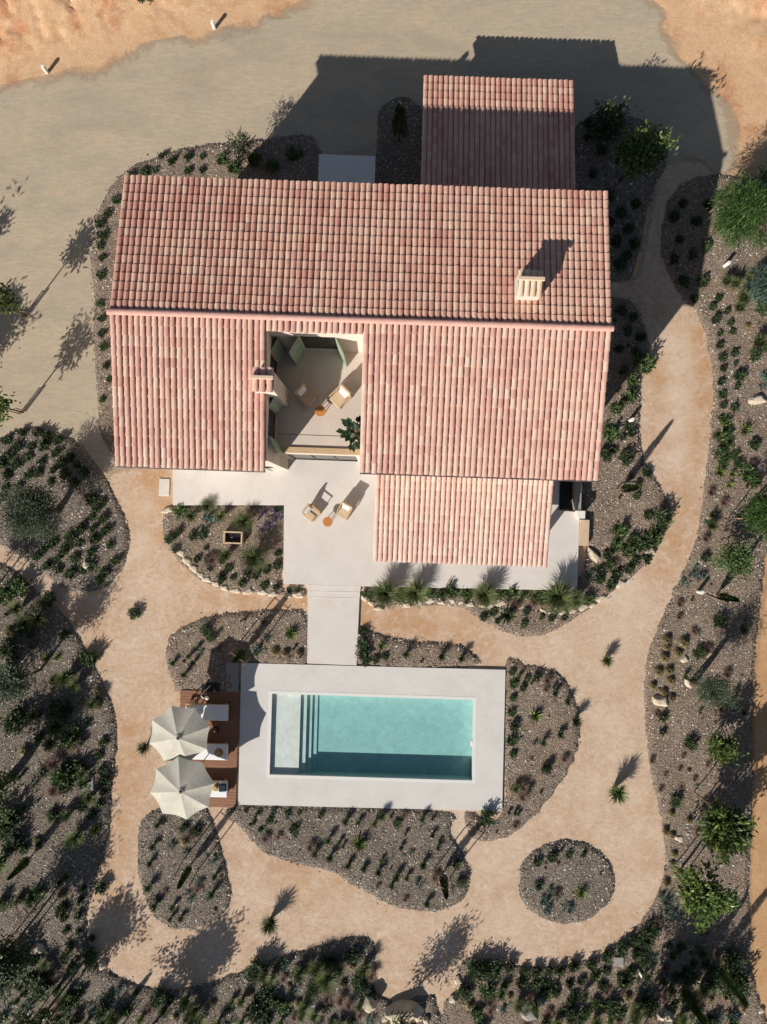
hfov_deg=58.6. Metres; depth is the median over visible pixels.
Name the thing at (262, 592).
boulder
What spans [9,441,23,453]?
shrub
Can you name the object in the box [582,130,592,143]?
shrub
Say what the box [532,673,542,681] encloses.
shrub
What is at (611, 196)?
shrub
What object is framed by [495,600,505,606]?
boulder
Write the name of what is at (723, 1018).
border plant
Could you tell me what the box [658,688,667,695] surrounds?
grass tuft
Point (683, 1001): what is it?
border plant
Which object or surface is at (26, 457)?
shrub
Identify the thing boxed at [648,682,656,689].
grass tuft
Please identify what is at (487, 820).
bush
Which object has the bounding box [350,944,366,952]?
shrub
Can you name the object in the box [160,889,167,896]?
dry tuft
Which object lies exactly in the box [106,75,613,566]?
villa
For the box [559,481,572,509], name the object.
light well
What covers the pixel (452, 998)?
boulder
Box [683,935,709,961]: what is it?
fan palm
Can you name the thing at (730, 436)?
shrub
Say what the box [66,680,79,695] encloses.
plant
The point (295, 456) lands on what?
window
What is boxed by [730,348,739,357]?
shrub
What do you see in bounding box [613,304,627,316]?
shrub
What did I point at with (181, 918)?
upright plant
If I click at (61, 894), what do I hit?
plant
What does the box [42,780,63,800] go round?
ornamental grass
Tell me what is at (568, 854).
shrub
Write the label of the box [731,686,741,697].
ornamental grass
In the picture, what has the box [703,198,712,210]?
shrub
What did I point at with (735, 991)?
cypress
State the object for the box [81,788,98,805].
plant
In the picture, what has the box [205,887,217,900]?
upright plant
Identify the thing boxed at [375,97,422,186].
garden bed
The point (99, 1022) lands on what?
border plant
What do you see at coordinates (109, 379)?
shrub
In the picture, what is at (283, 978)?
border plant
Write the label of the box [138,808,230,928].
garden bed
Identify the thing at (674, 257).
shrub
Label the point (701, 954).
border plant
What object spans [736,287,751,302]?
grass tuft
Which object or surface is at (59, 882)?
plant
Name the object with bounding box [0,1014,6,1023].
border plant
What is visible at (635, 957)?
shrub
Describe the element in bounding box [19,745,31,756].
plant
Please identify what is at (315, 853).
upright plant
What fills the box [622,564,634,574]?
shrub
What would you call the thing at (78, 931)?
shrub
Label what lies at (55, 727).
plant
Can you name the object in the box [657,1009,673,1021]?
boulder
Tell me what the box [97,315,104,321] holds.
shrub
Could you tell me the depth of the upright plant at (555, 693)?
31.64 m
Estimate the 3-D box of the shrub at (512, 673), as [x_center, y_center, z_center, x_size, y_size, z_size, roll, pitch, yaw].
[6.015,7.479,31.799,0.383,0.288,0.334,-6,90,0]
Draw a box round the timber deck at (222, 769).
[180,690,238,807]
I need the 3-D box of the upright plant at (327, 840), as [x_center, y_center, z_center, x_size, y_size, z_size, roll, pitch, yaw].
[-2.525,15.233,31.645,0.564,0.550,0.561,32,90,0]
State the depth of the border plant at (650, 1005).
31.58 m
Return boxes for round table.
[315,405,325,415]
[323,517,332,526]
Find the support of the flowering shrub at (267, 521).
on the garden bed at (202, 552)
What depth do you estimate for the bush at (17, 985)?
31.46 m
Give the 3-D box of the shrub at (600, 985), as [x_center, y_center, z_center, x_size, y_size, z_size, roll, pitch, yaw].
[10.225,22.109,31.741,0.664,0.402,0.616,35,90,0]
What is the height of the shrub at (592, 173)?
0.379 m
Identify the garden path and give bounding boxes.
[0,158,751,1014]
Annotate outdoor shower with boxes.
[201,683,218,699]
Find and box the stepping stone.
[159,479,169,495]
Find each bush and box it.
[0,637,17,661]
[0,704,31,736]
[0,804,22,844]
[0,829,24,856]
[1,945,30,996]
[12,616,38,642]
[27,973,55,1002]
[38,590,57,607]
[126,606,141,620]
[138,0,154,4]
[179,823,189,832]
[190,826,202,838]
[199,624,211,636]
[206,633,216,642]
[273,505,283,511]
[288,823,299,834]
[289,965,306,986]
[344,947,363,964]
[455,877,466,888]
[464,958,488,984]
[477,809,495,828]
[483,959,505,983]
[539,764,551,774]
[600,446,613,462]
[617,449,634,466]
[651,506,674,530]
[669,793,683,808]
[683,736,698,752]
[691,646,708,660]
[700,551,710,562]
[712,613,728,629]
[712,970,752,1006]
[721,947,750,974]
[748,349,762,362]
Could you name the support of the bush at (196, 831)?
in the garden bed at (210, 844)
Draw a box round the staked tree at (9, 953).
[0,933,35,1004]
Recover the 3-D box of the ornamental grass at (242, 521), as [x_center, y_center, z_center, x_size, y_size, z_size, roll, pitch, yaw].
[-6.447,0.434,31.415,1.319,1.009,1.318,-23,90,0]
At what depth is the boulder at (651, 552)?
31.79 m
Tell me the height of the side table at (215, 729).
0.330 m
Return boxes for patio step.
[308,585,360,591]
[308,590,359,597]
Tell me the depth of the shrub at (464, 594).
31.67 m
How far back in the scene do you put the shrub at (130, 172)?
31.77 m
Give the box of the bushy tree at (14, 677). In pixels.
[0,652,40,709]
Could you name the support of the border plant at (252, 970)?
in the garden bed at (104, 831)
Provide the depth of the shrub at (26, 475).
31.74 m
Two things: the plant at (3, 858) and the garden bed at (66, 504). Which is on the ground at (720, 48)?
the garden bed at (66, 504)
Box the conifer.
[744,260,766,308]
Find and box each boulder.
[30,943,44,953]
[82,559,91,569]
[98,960,106,970]
[161,507,172,512]
[176,549,185,557]
[182,557,191,565]
[189,565,198,572]
[197,572,203,577]
[202,577,211,582]
[212,581,220,586]
[221,585,228,590]
[230,588,240,592]
[242,588,254,594]
[257,590,267,594]
[268,591,278,596]
[284,593,291,597]
[292,591,305,597]
[362,994,377,1012]
[373,606,383,609]
[384,999,423,1021]
[402,602,411,607]
[423,1016,428,1023]
[425,598,434,603]
[449,995,455,1002]
[454,975,462,984]
[465,601,474,606]
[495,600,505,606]
[520,1001,538,1021]
[535,997,544,1007]
[578,603,589,611]
[588,546,599,562]
[596,594,606,601]
[616,579,626,587]
[644,547,656,554]
[652,695,668,706]
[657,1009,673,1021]
[674,835,682,842]
[680,655,688,662]
[684,679,691,687]
[748,394,766,404]
[758,1007,764,1013]
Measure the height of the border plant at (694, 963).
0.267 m
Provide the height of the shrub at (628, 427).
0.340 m
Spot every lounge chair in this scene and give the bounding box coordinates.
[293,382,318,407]
[301,504,321,521]
[329,384,351,409]
[336,501,352,519]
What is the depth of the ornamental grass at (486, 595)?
31.11 m
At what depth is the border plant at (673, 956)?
31.65 m
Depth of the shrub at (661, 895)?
31.83 m
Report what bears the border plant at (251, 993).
in the garden bed at (104, 831)
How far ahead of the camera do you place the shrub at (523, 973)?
31.79 m
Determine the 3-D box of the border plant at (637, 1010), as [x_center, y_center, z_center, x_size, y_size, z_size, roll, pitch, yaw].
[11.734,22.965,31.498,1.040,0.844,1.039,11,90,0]
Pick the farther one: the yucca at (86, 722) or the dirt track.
the dirt track
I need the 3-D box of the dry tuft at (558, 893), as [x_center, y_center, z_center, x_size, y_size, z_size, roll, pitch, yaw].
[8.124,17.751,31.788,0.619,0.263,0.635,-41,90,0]
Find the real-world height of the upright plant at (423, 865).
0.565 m
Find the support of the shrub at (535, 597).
on the garden bed at (612, 393)
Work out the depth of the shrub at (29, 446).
31.78 m
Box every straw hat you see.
[212,782,218,790]
[214,748,222,756]
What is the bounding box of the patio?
[173,459,578,589]
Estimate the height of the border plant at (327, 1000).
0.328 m
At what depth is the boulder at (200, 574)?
31.84 m
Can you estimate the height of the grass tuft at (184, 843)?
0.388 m
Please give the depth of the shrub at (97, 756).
31.76 m
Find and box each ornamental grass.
[41,753,68,774]
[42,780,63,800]
[62,735,80,753]
[193,885,202,893]
[198,497,214,514]
[203,553,219,567]
[232,510,256,534]
[237,542,270,575]
[304,958,325,981]
[311,965,341,994]
[369,575,402,609]
[398,576,432,609]
[468,579,499,610]
[510,782,522,794]
[537,579,578,616]
[568,588,588,610]
[648,756,656,765]
[676,599,684,609]
[677,612,683,620]
[702,533,711,543]
[703,643,714,654]
[706,487,717,497]
[706,517,720,531]
[718,498,728,507]
[718,705,727,714]
[722,669,733,679]
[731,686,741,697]
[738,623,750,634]
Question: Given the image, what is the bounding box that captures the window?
[287,454,357,460]
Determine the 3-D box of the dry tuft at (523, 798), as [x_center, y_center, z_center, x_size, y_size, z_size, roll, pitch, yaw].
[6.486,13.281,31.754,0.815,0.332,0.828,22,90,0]
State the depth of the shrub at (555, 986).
31.79 m
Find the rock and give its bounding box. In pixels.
[83,775,94,789]
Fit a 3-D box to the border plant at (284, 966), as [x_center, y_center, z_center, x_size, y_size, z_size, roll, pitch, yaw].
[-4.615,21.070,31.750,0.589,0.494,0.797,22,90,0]
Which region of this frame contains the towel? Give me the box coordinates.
[219,784,225,791]
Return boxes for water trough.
[223,531,243,543]
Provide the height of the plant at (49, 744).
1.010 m
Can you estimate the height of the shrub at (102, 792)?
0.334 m
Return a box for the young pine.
[736,486,766,548]
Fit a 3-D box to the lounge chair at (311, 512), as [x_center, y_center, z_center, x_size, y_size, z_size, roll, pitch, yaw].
[-3.302,0.022,31.265,0.727,0.751,0.607,38,90,0]
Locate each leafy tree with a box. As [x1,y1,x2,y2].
[3,1003,61,1023]
[385,1009,415,1023]
[608,118,680,184]
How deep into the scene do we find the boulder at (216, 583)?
31.84 m
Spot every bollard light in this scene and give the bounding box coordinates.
[41,64,48,73]
[210,19,215,29]
[723,261,730,267]
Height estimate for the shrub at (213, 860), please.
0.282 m
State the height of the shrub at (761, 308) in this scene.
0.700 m
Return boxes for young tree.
[0,282,26,316]
[0,386,23,426]
[702,726,748,769]
[708,535,760,583]
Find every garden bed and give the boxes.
[0,427,129,590]
[0,563,441,1023]
[90,135,321,453]
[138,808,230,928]
[163,505,307,594]
[166,608,307,691]
[226,805,469,911]
[355,626,479,667]
[365,296,670,636]
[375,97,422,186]
[441,174,766,1023]
[464,658,579,840]
[519,839,614,923]
[574,114,667,281]
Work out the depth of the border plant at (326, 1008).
31.79 m
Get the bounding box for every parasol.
[149,706,209,760]
[150,756,214,818]
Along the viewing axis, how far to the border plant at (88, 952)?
31.71 m
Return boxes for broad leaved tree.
[671,859,742,933]
[695,798,759,866]
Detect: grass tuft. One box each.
[95,700,102,710]
[135,739,152,757]
[180,834,190,847]
[184,510,198,522]
[213,509,226,523]
[218,548,233,562]
[258,913,279,936]
[271,646,279,655]
[280,648,288,656]
[294,648,303,656]
[341,816,350,826]
[370,819,378,828]
[376,811,386,821]
[418,815,426,823]
[601,654,615,668]
[606,782,629,804]
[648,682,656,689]
[652,666,663,677]
[658,651,669,663]
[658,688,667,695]
[659,826,669,836]
[660,633,671,644]
[662,644,671,650]
[662,878,670,887]
[664,665,673,674]
[666,675,675,685]
[667,692,675,701]
[667,809,674,817]
[668,832,675,839]
[671,850,678,857]
[673,648,682,658]
[678,637,690,648]
[686,816,692,823]
[721,273,735,287]
[729,275,743,289]
[734,300,748,313]
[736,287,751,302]
[744,272,755,282]
[745,322,751,328]
[749,330,766,350]
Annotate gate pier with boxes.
[573,511,584,517]
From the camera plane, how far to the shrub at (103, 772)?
31.76 m
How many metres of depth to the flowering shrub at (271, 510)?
31.71 m
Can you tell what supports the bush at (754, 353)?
in the garden bed at (745, 608)
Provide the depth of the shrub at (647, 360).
31.60 m
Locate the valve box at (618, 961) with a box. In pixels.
[614,956,623,965]
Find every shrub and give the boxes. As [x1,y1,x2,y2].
[0,459,7,468]
[0,483,9,492]
[1,434,11,445]
[1,468,12,482]
[2,448,13,462]
[7,458,20,470]
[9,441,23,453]
[16,427,27,436]
[21,452,32,462]
[22,469,32,479]
[25,443,35,451]
[27,777,40,789]
[30,553,40,562]
[31,427,43,437]
[31,467,43,477]
[36,457,46,466]
[38,439,50,451]
[38,544,49,553]
[39,429,53,440]
[40,561,54,571]
[46,477,54,486]
[46,538,57,548]
[48,808,59,822]
[49,465,58,474]
[50,447,63,458]
[51,564,62,575]
[52,434,67,445]
[52,554,61,563]
[54,457,66,468]
[56,544,68,556]
[58,467,71,479]
[59,915,67,923]
[60,900,68,908]
[62,531,76,543]
[62,927,69,934]
[63,451,74,461]
[63,568,77,580]
[64,544,71,551]
[65,939,72,949]
[68,552,80,564]
[69,476,80,488]
[72,522,87,534]
[73,460,81,468]
[74,539,83,548]
[74,908,82,920]
[75,927,82,934]
[76,803,87,813]
[76,895,84,904]
[78,567,88,574]
[79,465,89,478]
[80,885,87,892]
[82,558,96,570]
[83,491,97,506]
[85,547,99,557]
[85,810,97,819]
[87,513,95,521]
[87,532,100,544]
[87,933,96,942]
[88,524,98,532]
[89,501,102,512]
[92,750,102,760]
[94,219,105,228]
[94,241,103,249]
[94,574,104,584]
[94,798,105,809]
[95,270,105,280]
[95,299,104,306]
[95,514,106,525]
[97,231,108,240]
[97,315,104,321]
[97,329,105,338]
[97,567,109,579]
[97,765,107,776]
[97,776,109,788]
[98,253,106,261]
[98,342,108,351]
[98,395,105,403]
[98,498,107,506]
[98,735,109,746]
[98,787,107,798]
[99,524,114,536]
[102,362,109,369]
[104,208,111,217]
[105,376,111,383]
[105,539,113,549]
[110,196,121,204]
[110,556,122,565]
[128,170,137,175]
[139,166,149,176]
[152,165,158,173]
[158,152,166,159]
[164,534,174,544]
[166,156,175,165]
[167,840,176,848]
[171,546,179,553]
[172,528,181,537]
[173,503,187,519]
[183,151,193,161]
[184,166,190,175]
[185,889,195,903]
[188,529,197,540]
[193,555,201,563]
[195,878,203,885]
[196,529,207,540]
[198,514,217,532]
[199,165,205,174]
[200,152,205,160]
[203,552,213,564]
[207,565,213,571]
[207,856,218,864]
[215,153,228,165]
[216,572,225,583]
[217,557,225,564]
[223,563,233,572]
[226,158,242,176]
[237,578,246,587]
[243,569,251,578]
[248,149,262,170]
[251,571,260,580]
[251,646,265,654]
[256,508,267,519]
[257,522,268,532]
[259,581,267,589]
[262,157,278,174]
[262,567,270,573]
[262,634,271,641]
[264,519,275,528]
[265,817,272,824]
[268,506,280,518]
[272,513,282,520]
[272,560,282,571]
[272,583,280,590]
[274,549,281,556]
[285,144,304,161]
[293,585,301,591]
[318,811,323,818]
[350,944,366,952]
[355,637,368,649]
[357,647,370,660]
[358,628,366,636]
[361,589,368,597]
[362,658,370,666]
[367,591,373,601]
[371,656,380,663]
[380,652,388,660]
[392,817,402,830]
[395,590,404,604]
[415,877,423,888]
[425,588,437,598]
[435,588,446,601]
[442,579,463,596]
[446,590,457,599]
[459,588,472,599]
[479,612,488,621]
[489,608,497,616]
[494,589,504,600]
[494,617,500,624]
[502,587,518,600]
[502,961,514,975]
[505,736,518,746]
[506,707,516,716]
[508,670,514,675]
[508,678,518,688]
[508,750,517,758]
[509,694,516,701]
[509,721,520,733]
[515,977,527,991]
[518,967,528,977]
[519,590,528,602]
[519,683,526,692]
[520,620,527,628]
[522,609,530,615]
[523,674,530,682]
[528,590,540,604]
[528,980,540,991]
[529,964,543,979]
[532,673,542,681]
[532,858,543,866]
[537,591,550,604]
[539,897,550,907]
[540,901,551,914]
[540,978,550,987]
[544,966,554,976]
[545,852,558,862]
[547,615,555,621]
[551,979,559,990]
[553,888,562,900]
[554,966,565,976]
[560,902,574,913]
[561,612,568,620]
[564,979,574,990]
[565,851,573,858]
[566,959,579,972]
[576,976,586,985]
[579,115,594,127]
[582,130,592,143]
[583,592,594,605]
[584,569,597,582]
[585,960,597,971]
[588,168,597,179]
[589,970,599,982]
[595,574,605,584]
[596,563,607,575]
[596,979,607,993]
[597,144,610,156]
[599,949,613,963]
[602,188,615,203]
[602,422,620,442]
[602,549,613,560]
[602,965,610,976]
[604,557,614,570]
[605,578,616,591]
[608,216,615,226]
[608,446,618,454]
[609,402,623,415]
[609,521,629,540]
[609,567,622,580]
[610,233,622,247]
[610,539,622,553]
[612,256,627,271]
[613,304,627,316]
[613,346,622,353]
[615,205,628,220]
[615,942,630,958]
[616,972,624,981]
[617,979,630,991]
[618,365,628,374]
[618,433,625,440]
[618,540,637,559]
[619,388,637,406]
[621,222,635,233]
[622,249,633,261]
[622,325,632,338]
[622,372,640,387]
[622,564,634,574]
[623,422,633,431]
[623,965,637,979]
[626,935,640,949]
[626,977,634,987]
[627,312,637,322]
[627,427,637,437]
[627,533,640,545]
[628,236,642,250]
[629,556,639,565]
[630,197,641,209]
[630,351,656,374]
[630,950,640,962]
[631,346,640,355]
[632,493,640,499]
[633,538,646,552]
[634,332,646,341]
[634,479,643,487]
[637,927,650,940]
[639,530,659,550]
[639,938,653,949]
[641,466,648,474]
[641,553,652,566]
[642,471,651,478]
[643,510,653,520]
[645,525,664,544]
[648,919,656,928]
[648,925,662,939]
[656,891,668,901]
[657,907,671,915]
[658,714,667,722]
[659,728,666,735]
[661,896,677,909]
[666,890,672,900]
[667,209,681,222]
[668,252,679,265]
[669,910,682,919]
[674,235,684,243]
[676,274,689,286]
[678,198,687,208]
[680,577,691,587]
[688,247,697,261]
[688,570,695,577]
[689,294,697,305]
[690,215,702,228]
[695,274,708,288]
[695,570,706,581]
[702,240,711,253]
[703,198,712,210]
[708,302,717,310]
[710,314,721,324]
[711,429,728,444]
[711,446,725,458]
[714,294,722,302]
[716,340,725,348]
[717,330,722,337]
[717,376,725,385]
[717,389,728,398]
[717,456,730,467]
[718,352,727,361]
[718,364,727,372]
[719,402,726,408]
[720,415,731,429]
[721,307,730,314]
[723,424,732,432]
[723,440,734,453]
[726,319,734,326]
[727,429,736,441]
[728,328,735,334]
[729,450,743,463]
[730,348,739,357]
[730,403,738,412]
[732,368,746,380]
[732,382,740,389]
[733,457,744,471]
[737,462,759,483]
[747,438,760,451]
[747,474,763,488]
[753,299,766,316]
[757,371,766,390]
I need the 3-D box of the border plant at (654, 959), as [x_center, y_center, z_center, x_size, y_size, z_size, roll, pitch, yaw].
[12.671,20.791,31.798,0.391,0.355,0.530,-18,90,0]
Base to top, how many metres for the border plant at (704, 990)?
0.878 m
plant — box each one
[0,582,15,606]
[0,850,13,877]
[0,897,11,912]
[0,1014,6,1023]
[3,626,16,638]
[4,711,27,734]
[4,1004,12,1014]
[6,574,32,597]
[6,599,25,617]
[6,652,19,665]
[12,896,20,905]
[13,995,21,1005]
[15,892,26,905]
[16,615,29,630]
[16,984,25,993]
[18,842,30,855]
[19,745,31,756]
[19,803,28,813]
[21,989,30,996]
[22,1000,34,1009]
[23,608,49,631]
[24,890,37,907]
[24,972,37,988]
[25,707,40,724]
[26,639,38,651]
[26,944,35,956]
[29,954,42,967]
[30,884,47,900]
[31,989,46,1001]
[32,836,40,844]
[33,731,45,743]
[33,840,41,849]
[33,1013,46,1022]
[34,600,46,611]
[35,969,47,978]
[36,763,50,778]
[36,958,50,972]
[39,735,58,754]
[41,714,69,738]
[45,699,73,723]
[46,964,59,978]
[47,677,55,686]
[47,763,76,788]
[49,982,62,996]
[50,1000,61,1016]
[50,1013,61,1023]
[51,778,74,796]
[52,665,75,689]
[52,760,75,786]
[52,905,69,921]
[55,879,63,888]
[55,887,66,900]
[55,996,75,1015]
[56,723,82,753]
[56,956,66,964]
[57,629,72,640]
[58,809,74,822]
[59,1012,81,1023]
[60,873,70,881]
[60,992,68,1001]
[61,668,79,685]
[61,947,72,958]
[62,830,76,850]
[63,986,84,1007]
[64,826,87,848]
[65,963,77,976]
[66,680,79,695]
[66,756,90,779]
[70,1009,80,1017]
[73,956,79,962]
[75,700,82,706]
[75,767,87,780]
[76,777,92,791]
[78,648,100,667]
[79,1018,89,1023]
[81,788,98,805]
[82,945,98,962]
[82,956,96,969]
[84,1003,95,1017]
[85,697,97,711]
[92,685,102,697]
[93,999,110,1021]
[94,881,108,895]
[94,1018,107,1023]
[98,989,114,1001]
[103,1009,120,1023]
[114,984,127,995]
[119,1003,132,1017]
[132,989,140,996]
[135,1014,145,1023]
[143,882,155,893]
[144,1005,154,1015]
[145,860,152,867]
[146,842,156,850]
[147,987,166,1009]
[148,900,158,912]
[157,1003,168,1017]
[161,991,174,1007]
[169,659,176,666]
[169,903,175,911]
[172,1013,178,1019]
[176,914,184,922]
[176,1006,185,1014]
[177,995,190,1009]
[180,671,188,678]
[181,1000,205,1022]
[181,1013,191,1023]
[184,1017,202,1023]
[185,653,192,660]
[188,659,196,665]
[194,1011,206,1023]
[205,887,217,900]
[209,999,216,1006]
[210,1018,221,1023]
[211,874,218,881]
[221,1018,234,1023]
[226,1007,234,1013]
[227,998,234,1007]
[235,996,247,1009]
[237,1018,244,1023]
[242,954,268,984]
[243,998,268,1023]
[246,989,254,997]
[255,968,270,985]
[256,985,274,1004]
[257,999,270,1011]
[263,1011,273,1019]
[266,971,278,986]
[267,995,282,1010]
[274,962,282,969]
[276,997,292,1018]
[278,957,290,971]
[278,974,288,983]
[286,987,300,997]
[289,1013,297,1021]
[290,966,306,983]
[293,999,301,1007]
[295,1001,311,1018]
[296,1013,306,1022]
[303,961,311,971]
[303,989,314,1001]
[306,978,324,997]
[308,1008,320,1023]
[310,849,319,858]
[321,953,337,978]
[321,993,333,1004]
[321,1003,332,1013]
[323,836,332,845]
[323,985,336,996]
[324,853,334,862]
[327,1018,338,1023]
[332,961,347,980]
[333,993,347,1008]
[336,415,360,451]
[339,978,347,987]
[343,863,350,870]
[343,997,354,1011]
[347,963,355,969]
[347,1016,356,1023]
[349,972,366,991]
[353,982,368,998]
[354,1000,362,1012]
[355,1012,364,1020]
[356,963,372,979]
[360,864,367,872]
[364,970,377,982]
[364,1016,376,1023]
[367,986,375,994]
[373,868,382,877]
[388,882,395,889]
[391,872,401,882]
[401,649,410,660]
[418,859,429,870]
[423,900,431,908]
[437,651,446,661]
[455,983,473,1004]
[457,654,465,662]
[465,1001,474,1010]
[469,1004,485,1022]
[477,980,496,1002]
[484,996,496,1008]
[484,1007,496,1018]
[495,986,508,1000]
[499,1003,511,1014]
[500,981,510,991]
[506,991,512,999]
[511,998,527,1015]
[528,1000,542,1015]
[536,987,552,1001]
[539,738,547,747]
[541,1014,552,1023]
[544,1007,554,1017]
[546,762,553,769]
[551,989,559,998]
[551,1017,564,1023]
[552,689,559,698]
[555,731,564,740]
[559,1000,582,1023]
[564,697,571,705]
[568,990,579,1001]
[571,715,582,728]
[580,1006,592,1020]
[581,990,590,1000]
[587,1014,607,1023]
[589,996,602,1012]
[601,985,613,996]
[602,996,621,1020]
[605,1016,616,1023]
[617,1006,626,1018]
[622,992,632,1002]
[628,998,648,1019]
[628,1013,642,1023]
[634,947,645,960]
[635,977,646,992]
[638,995,658,1019]
[639,958,651,970]
[641,941,653,954]
[642,972,653,983]
[652,953,658,962]
[659,976,668,987]
[660,962,671,973]
[660,992,670,1002]
[665,942,672,949]
[665,984,678,997]
[668,953,677,961]
[669,1001,678,1010]
[671,970,683,982]
[675,1013,691,1023]
[676,943,687,955]
[677,964,702,986]
[678,991,689,1006]
[683,1000,702,1015]
[691,959,697,966]
[695,945,709,962]
[696,995,706,1006]
[697,982,713,999]
[701,958,711,968]
[702,1013,718,1023]
[704,978,718,995]
[707,966,717,979]
[712,951,723,959]
[715,1011,727,1023]
[721,952,737,971]
[725,1011,739,1021]
[728,970,737,981]
[729,1015,739,1023]
[737,1003,747,1012]
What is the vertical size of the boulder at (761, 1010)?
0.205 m
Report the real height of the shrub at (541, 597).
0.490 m
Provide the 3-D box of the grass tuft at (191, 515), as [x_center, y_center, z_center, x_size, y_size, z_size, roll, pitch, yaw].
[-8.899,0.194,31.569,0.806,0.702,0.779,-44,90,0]
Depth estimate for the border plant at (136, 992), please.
31.83 m
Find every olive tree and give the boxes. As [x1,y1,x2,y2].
[0,478,62,548]
[0,765,19,832]
[681,659,747,715]
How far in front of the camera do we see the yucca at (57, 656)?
31.84 m
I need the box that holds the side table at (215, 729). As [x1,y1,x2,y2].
[209,726,218,736]
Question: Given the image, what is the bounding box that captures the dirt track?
[749,554,766,1017]
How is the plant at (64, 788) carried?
on the garden bed at (104, 831)
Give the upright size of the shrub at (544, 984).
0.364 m
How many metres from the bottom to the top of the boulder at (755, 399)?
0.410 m
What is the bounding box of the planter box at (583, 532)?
[579,519,589,545]
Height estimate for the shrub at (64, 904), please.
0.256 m
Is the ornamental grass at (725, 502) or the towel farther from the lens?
the ornamental grass at (725, 502)
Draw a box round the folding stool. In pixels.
[190,697,200,705]
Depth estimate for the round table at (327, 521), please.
31.19 m
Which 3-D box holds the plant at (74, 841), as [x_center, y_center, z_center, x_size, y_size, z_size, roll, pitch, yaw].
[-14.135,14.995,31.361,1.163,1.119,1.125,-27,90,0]
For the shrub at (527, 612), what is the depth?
31.77 m
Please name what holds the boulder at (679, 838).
on the garden bed at (745, 608)
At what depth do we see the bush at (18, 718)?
31.46 m
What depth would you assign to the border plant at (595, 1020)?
31.50 m
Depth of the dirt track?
31.97 m
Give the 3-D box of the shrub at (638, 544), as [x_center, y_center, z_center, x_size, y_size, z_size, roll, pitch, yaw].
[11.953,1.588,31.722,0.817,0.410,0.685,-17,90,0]
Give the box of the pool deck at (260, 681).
[238,663,505,810]
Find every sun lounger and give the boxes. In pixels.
[185,702,228,720]
[193,742,228,759]
[210,779,227,796]
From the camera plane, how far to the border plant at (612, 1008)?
31.61 m
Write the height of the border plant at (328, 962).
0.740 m
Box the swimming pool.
[266,691,476,783]
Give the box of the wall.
[572,481,581,509]
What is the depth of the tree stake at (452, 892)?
30.88 m
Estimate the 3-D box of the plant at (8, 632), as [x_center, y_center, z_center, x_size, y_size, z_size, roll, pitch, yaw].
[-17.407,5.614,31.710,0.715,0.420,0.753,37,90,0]
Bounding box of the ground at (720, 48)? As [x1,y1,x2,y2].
[0,0,766,853]
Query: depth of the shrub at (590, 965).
31.75 m
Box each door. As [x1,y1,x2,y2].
[268,397,282,453]
[270,338,285,374]
[289,336,346,366]
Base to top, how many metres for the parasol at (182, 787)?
2.376 m
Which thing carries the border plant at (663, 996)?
in the garden bed at (745, 608)
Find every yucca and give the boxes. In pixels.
[40,653,50,664]
[53,653,60,660]
[83,719,90,725]
[89,822,101,836]
[284,627,298,640]
[351,833,368,853]
[376,641,385,650]
[499,607,515,623]
[529,709,541,722]
[533,880,544,890]
[574,885,587,900]
[707,509,716,519]
[713,466,724,477]
[725,480,733,487]
[728,470,737,477]
[736,423,754,436]
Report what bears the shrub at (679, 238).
on the garden bed at (745, 608)
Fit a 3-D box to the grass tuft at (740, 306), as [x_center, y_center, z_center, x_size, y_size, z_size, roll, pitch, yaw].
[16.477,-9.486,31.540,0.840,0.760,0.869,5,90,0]
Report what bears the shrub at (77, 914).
on the garden bed at (104, 831)
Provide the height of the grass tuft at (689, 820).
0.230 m
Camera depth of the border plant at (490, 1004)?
31.75 m
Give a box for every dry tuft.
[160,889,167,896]
[167,916,173,923]
[181,831,193,842]
[258,618,267,627]
[260,831,270,844]
[274,832,283,839]
[303,840,315,853]
[374,881,381,889]
[400,810,407,818]
[401,895,408,903]
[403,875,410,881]
[428,872,439,883]
[510,601,520,611]
[515,793,529,803]
[517,779,530,795]
[525,993,535,1002]
[542,675,553,687]
[542,686,549,692]
[554,888,561,898]
[559,754,570,763]
[612,557,620,566]
[628,472,635,480]
[653,916,664,927]
[657,500,665,507]
[682,981,694,990]
[683,674,689,679]
[693,828,701,836]
[747,458,757,467]
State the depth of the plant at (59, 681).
31.26 m
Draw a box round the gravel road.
[0,0,739,475]
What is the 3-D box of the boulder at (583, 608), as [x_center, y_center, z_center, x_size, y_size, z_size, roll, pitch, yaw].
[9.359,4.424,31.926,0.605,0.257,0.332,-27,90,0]
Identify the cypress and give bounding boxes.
[7,855,31,879]
[177,863,191,889]
[232,649,245,662]
[391,101,407,141]
[439,872,448,898]
[620,484,639,492]
[679,983,708,1023]
[714,961,748,1007]
[716,592,739,601]
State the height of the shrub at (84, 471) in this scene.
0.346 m
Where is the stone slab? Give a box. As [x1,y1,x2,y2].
[226,663,238,691]
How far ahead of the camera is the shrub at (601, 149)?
31.69 m
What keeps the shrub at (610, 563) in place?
on the garden bed at (612, 393)
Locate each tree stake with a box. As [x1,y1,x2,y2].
[174,858,198,887]
[434,868,453,895]
[694,791,709,805]
[728,516,751,532]
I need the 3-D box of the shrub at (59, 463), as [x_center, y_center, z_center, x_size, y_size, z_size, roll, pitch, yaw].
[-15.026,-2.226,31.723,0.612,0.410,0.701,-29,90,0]
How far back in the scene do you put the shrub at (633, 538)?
31.72 m
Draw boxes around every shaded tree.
[218,125,263,162]
[584,95,636,149]
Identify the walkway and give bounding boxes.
[307,596,359,664]
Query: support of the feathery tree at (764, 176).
in the garden bed at (745, 608)
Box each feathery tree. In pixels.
[705,166,766,256]
[749,161,766,189]

